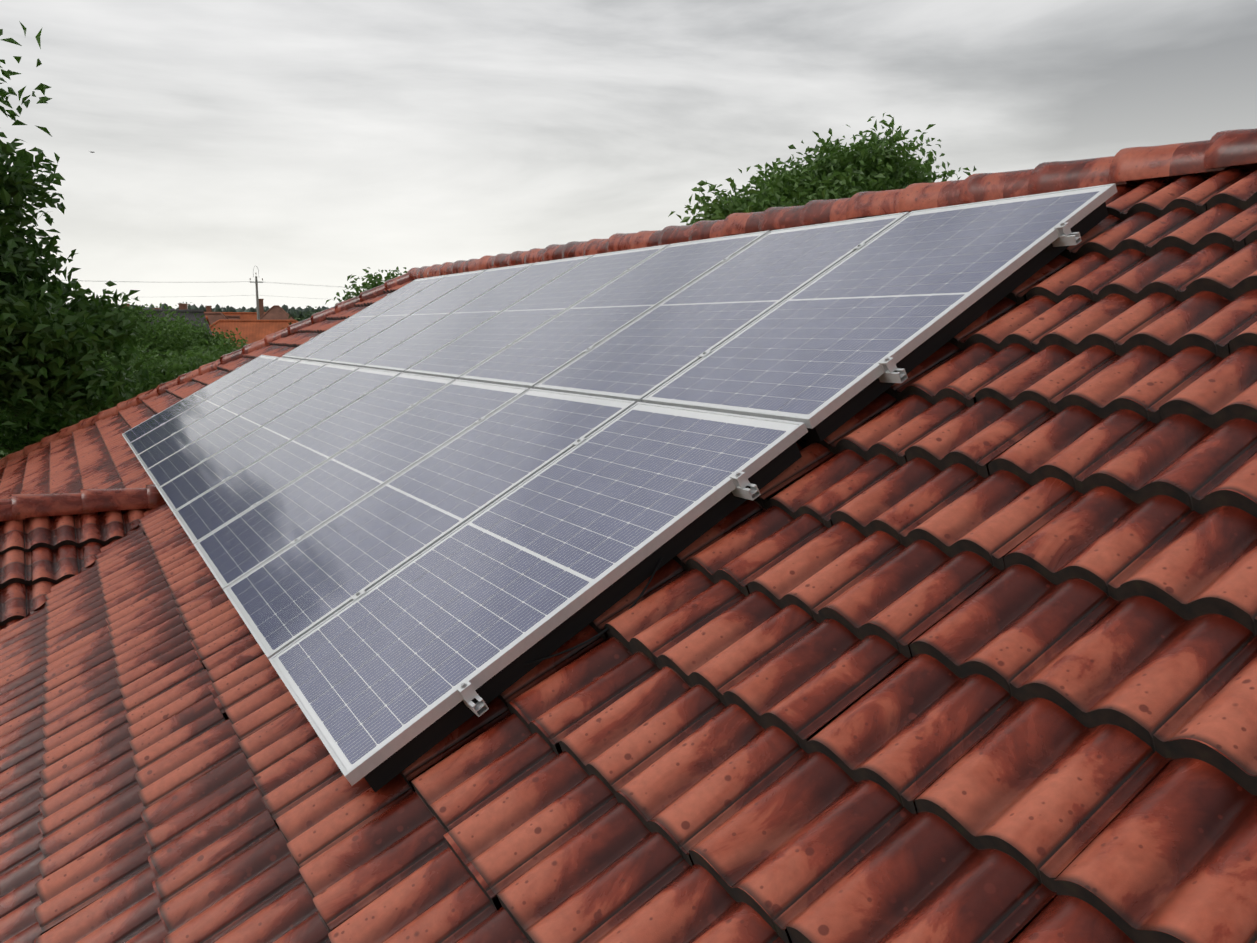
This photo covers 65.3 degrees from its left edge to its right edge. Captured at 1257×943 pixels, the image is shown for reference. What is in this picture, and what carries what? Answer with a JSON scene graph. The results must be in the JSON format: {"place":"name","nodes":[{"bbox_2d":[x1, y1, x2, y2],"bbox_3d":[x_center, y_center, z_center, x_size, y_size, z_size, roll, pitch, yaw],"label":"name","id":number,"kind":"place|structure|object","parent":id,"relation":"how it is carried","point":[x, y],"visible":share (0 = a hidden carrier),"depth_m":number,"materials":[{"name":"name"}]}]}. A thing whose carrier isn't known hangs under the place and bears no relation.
{"place":"outdoors","nodes":[
{"label":"outdoors","id":0,"kind":"place"},
{"bbox_2d":[50,308,212,337],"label":"roof","id":1,"kind":"structure","parent":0,"point":[190,315],"depth_m":56.77,"materials":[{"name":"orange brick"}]},
{"bbox_2d":[152,308,239,318],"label":"house","id":2,"kind":"structure","parent":0,"point":[233,317],"depth_m":98.06,"materials":[{"name":"brown tile"}]},
{"bbox_2d":[151,222,1071,702],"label":"panel clamps","id":3,"kind":"object","parent":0,"point":[465,688],"visible":1,"depth_m":3.52,"materials":[{"name":"silver metal"}]},
{"bbox_2d":[0,0,1256,308],"label":"sky","id":4,"kind":"structure","parent":0,"point":[315,143],"materials":[{"name":"grey"}]},
{"bbox_3d":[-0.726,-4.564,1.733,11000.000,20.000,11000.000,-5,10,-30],"label":"ground","id":5,"kind":"structure","parent":0,"visible":0},
{"bbox_2d":[0,396,95,457],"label":"bush","id":6,"kind":"object","parent":5,"relation":"on","point":[14,437],"visible":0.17,"depth_m":27.20,"materials":[{"name":"green plant"}]},
{"bbox_2d":[0,21,157,441],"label":"walnut tree","id":7,"kind":"object","parent":5,"relation":"on","point":[40,339],"visible":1,"depth_m":18.12,"materials":[{"name":"green plant"}]},
{"bbox_2d":[0,339,171,447],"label":"bush","id":8,"kind":"object","parent":5,"relation":"on","point":[130,362],"visible":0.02,"depth_m":28.15,"materials":[{"name":"green plant"}]},
{"bbox_2d":[90,291,205,362],"bbox_3d":[-16.166,-2.394,33.105,5.312,7.307,5.681,-5,10,-30],"label":"bush","id":9,"kind":"object","parent":5,"relation":"on","point":[178,339],"visible":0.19,"depth_m":32.28,"materials":[{"name":"green plant"}]},
{"bbox_2d":[80,345,225,416],"bbox_3d":[-12.093,-0.577,26.453,5.277,5.650,5.383,-5,10,-30],"label":"bush","id":10,"kind":"object","parent":5,"relation":"on","point":[170,368],"visible":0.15,"depth_m":25.25,"materials":[{"name":"green plant"}]},
{"bbox_2d":[50,302,327,317],"bbox_3d":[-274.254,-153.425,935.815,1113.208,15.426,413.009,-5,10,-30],"label":"forest trees","id":11,"kind":"object","parent":5,"relation":"on","point":[290,311],"visible":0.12,"depth_m":971.76,"materials":[{"name":"green plant"}]},
{"bbox_2d":[143,312,247,360],"bbox_3d":[-16.838,-2.716,37.555,4.944,6.664,5.144,-5,10,-30],"label":"garden tree","id":12,"kind":"object","parent":5,"relation":"on","point":[210,340],"visible":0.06,"depth_m":36.76,"materials":[{"name":"green plant"}]},
{"bbox_2d":[178,303,228,324],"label":"village house","id":13,"kind":"structure","parent":5,"relation":"on","point":[213,317],"depth_m":83.52,"materials":[{"name":"brown tile"}]},
{"bbox_2d":[166,335,247,365],"bbox_3d":[-12.545,-1.259,30.478,4.998,5.804,5.195,-5,10,-30],"label":"garden tree","id":14,"kind":"object","parent":5,"relation":"on","point":[213,348],"visible":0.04,"depth_m":30.05,"materials":[{"name":"green plant"}]},
{"bbox_2d":[205,306,287,319],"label":"village house","id":15,"kind":"structure","parent":5,"relation":"on","point":[248,315],"depth_m":113.97,"materials":[{"name":"orange tile"}]},
{"bbox_2d":[209,319,297,345],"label":"distant roof","id":16,"kind":"structure","parent":5,"relation":"on","point":[252,331],"depth_m":67.71,"materials":[{"name":"tile"}]},
{"bbox_2d":[250,266,262,319],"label":"utility pole","id":17,"kind":"object","parent":5,"relation":"on","point":[257,303],"visible":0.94,"depth_m":84.82,"materials":[{"name":"concrete"}]},
{"bbox_2d":[61,280,258,296],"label":"power lines","id":18,"kind":"object","parent":17,"relation":"attached to","point":[126,281],"visible":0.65,"depth_m":74.27,"materials":[{"name":"grey metal"}]},
{"bbox_2d":[259,281,355,299],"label":"power lines","id":19,"kind":"object","parent":17,"relation":"attached to","point":[304,284],"visible":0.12,"depth_m":87.01,"materials":[{"name":"grey metal"}]},
{"bbox_2d":[259,299,294,319],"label":"house","id":20,"kind":"structure","parent":5,"relation":"on","point":[276,312],"depth_m":109.07,"materials":[{"name":"brown tile"}]},
{"bbox_2d":[288,305,317,321],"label":"village tree","id":21,"kind":"object","parent":5,"relation":"on","point":[301,318],"depth_m":85.77,"materials":[{"name":"green plant"}]},
{"bbox_2d":[314,267,407,313],"bbox_3d":[-6.056,-1.641,26.482,4.595,7.700,4.808,-5,10,-30],"label":"tree","id":22,"kind":"object","parent":5,"relation":"on","point":[366,285],"visible":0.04,"depth_m":25.91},
{"bbox_2d":[668,113,976,224],"bbox_3d":[4.143,-1.855,19.514,6.992,10.154,6.740,-5,10,-30],"label":"tree","id":23,"kind":"object","parent":5,"relation":"on","point":[834,172],"visible":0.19,"depth_m":17.61,"materials":[{"name":"green plant"}]},
{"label":"house","id":24,"kind":"structure","parent":5,"relation":"on"},
{"bbox_2d":[0,508,151,629],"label":"roof tiles","id":25,"kind":"object","parent":24,"relation":"on","point":[50,551],"visible":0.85,"depth_m":6.54,"materials":[{"name":"red ceramic"}]},
{"bbox_2d":[0,273,414,466],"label":"hip tiles","id":26,"kind":"object","parent":24,"relation":"attached to","point":[294,328],"visible":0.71,"depth_m":13.39,"materials":[{"name":"red ceramic"}]},
{"bbox_2d":[0,165,1256,942],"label":"roof tiles","id":27,"kind":"object","parent":24,"relation":"on","point":[170,771],"visible":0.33,"depth_m":2.40,"materials":[{"name":"red ceramic"}]},
{"bbox_2d":[0,485,165,520],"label":"wing ridge tiles","id":28,"kind":"object","parent":27,"relation":"on","point":[24,506],"visible":0.81,"depth_m":6.86,"materials":[{"name":"red ceramic"}]},
{"bbox_2d":[364,202,1108,791],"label":"module backs and cables","id":29,"kind":"object","parent":27,"relation":"on","point":[400,760],"visible":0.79,"depth_m":2.98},
{"bbox_2d":[122,355,278,443],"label":"solar panel","id":30,"kind":"object","parent":29,"relation":"on","point":[186,403],"visible":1,"depth_m":10.48,"materials":[{"name":"glass"}]},
{"bbox_2d":[128,357,299,455],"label":"solar panel","id":31,"kind":"object","parent":29,"relation":"on","point":[148,440],"visible":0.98,"depth_m":9.58,"materials":[{"name":"glass"}]},
{"bbox_2d":[136,360,326,469],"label":"solar panel","id":32,"kind":"object","parent":29,"relation":"on","point":[212,421],"visible":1,"depth_m":8.67,"materials":[{"name":"glass"}]},
{"bbox_2d":[145,363,359,487],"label":"solar panel","id":33,"kind":"object","parent":29,"relation":"on","point":[196,452],"visible":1,"depth_m":7.76,"materials":[{"name":"glass"}]},
{"bbox_2d":[157,367,400,511],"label":"solar panel","id":34,"kind":"object","parent":29,"relation":"on","point":[198,480],"visible":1,"depth_m":6.84,"materials":[{"name":"glass"}]},
{"bbox_2d":[173,372,454,543],"bbox_3d":[-1.929,-0.133,5.987,1.706,0.035,1.038,-36,23,-21],"label":"solar panel","id":35,"kind":"object","parent":29,"relation":"on","point":[205,514],"visible":1,"depth_m":5.93,"materials":[{"name":"glass"}]},
{"bbox_2d":[194,379,528,588],"bbox_3d":[-1.398,-0.002,5.081,1.706,0.036,1.038,-36,23,-21],"label":"solar panel","id":36,"kind":"object","parent":29,"relation":"on","point":[249,540],"visible":0.98,"depth_m":5.01,"materials":[{"name":"glass"}]},
{"bbox_2d":[282,275,446,359],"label":"solar panel","id":37,"kind":"object","parent":29,"relation":"on","point":[348,325],"visible":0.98,"depth_m":10.21,"materials":[{"name":"glass"}]},
{"bbox_2d":[304,269,486,362],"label":"solar panel","id":38,"kind":"object","parent":29,"relation":"on","point":[350,340],"visible":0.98,"depth_m":9.29,"materials":[{"name":"glass"}]},
{"bbox_2d":[223,388,635,658],"bbox_3d":[-0.867,0.129,4.176,1.706,0.036,1.038,-36,23,-21],"label":"solar panel","id":39,"kind":"object","parent":29,"relation":"on","point":[284,598],"visible":1,"depth_m":4.08,"materials":[{"name":"glass"}]},
{"bbox_2d":[330,263,533,366],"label":"solar panel","id":40,"kind":"object","parent":29,"relation":"on","point":[395,334],"visible":0.96,"depth_m":8.38,"materials":[{"name":"glass"}]},
{"bbox_2d":[363,255,592,372],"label":"solar panel","id":41,"kind":"object","parent":29,"relation":"on","point":[450,327],"visible":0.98,"depth_m":7.47,"materials":[{"name":"glass"}]},
{"bbox_2d":[405,244,668,378],"bbox_3d":[-0.628,-1.081,6.612,1.706,0.035,1.038,-36,23,-21],"label":"solar panel","id":42,"kind":"object","parent":29,"relation":"on","point":[457,358],"visible":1,"depth_m":6.55,"materials":[{"name":"glass"}]},
{"bbox_2d":[268,402,807,785],"bbox_3d":[-0.336,0.262,3.270,1.706,0.035,1.038,-36,23,-21],"label":"solar panel","id":43,"kind":"object","parent":29,"relation":"on","point":[373,677],"visible":1,"depth_m":3.13,"materials":[{"name":"glass"}]},
{"bbox_2d":[459,230,769,388],"bbox_3d":[-0.097,-0.949,5.706,1.706,0.035,1.038,-36,23,-21],"label":"solar panel","id":44,"kind":"object","parent":29,"relation":"on","point":[533,358],"visible":0.98,"depth_m":5.63,"materials":[{"name":"glass"}]},
{"bbox_2d":[534,212,908,402],"bbox_3d":[0.434,-0.816,4.801,1.706,0.035,1.038,-36,23,-21],"label":"solar panel","id":45,"kind":"object","parent":29,"relation":"on","point":[640,358],"visible":1,"depth_m":4.72,"materials":[{"name":"glass"}]},
{"bbox_2d":[642,183,1116,428],"bbox_3d":[0.965,-0.684,3.896,1.706,0.035,1.038,-36,23,-21],"label":"solar panel","id":46,"kind":"object","parent":29,"relation":"on","point":[813,353],"visible":1,"depth_m":3.77,"materials":[{"name":"glass"}]},
{"bbox_2d":[463,232,1081,716],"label":"mounting rails","id":47,"kind":"object","parent":27,"relation":"attached to","point":[477,706],"visible":0.12,"depth_m":3.06,"materials":[{"name":"metal"}]},
{"bbox_2d":[407,128,1256,278],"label":"ridge tiles","id":48,"kind":"object","parent":27,"relation":"on","point":[1218,152],"visible":0.92,"depth_m":4.92,"materials":[{"name":"red ceramic"}]},
{"bbox_2d":[341,204,1245,942],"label":"roof slope underlay","id":49,"kind":"structure","parent":24,"relation":"on","point":[911,656],"depth_m":2.22,"materials":[{"name":"black"}]}
]}

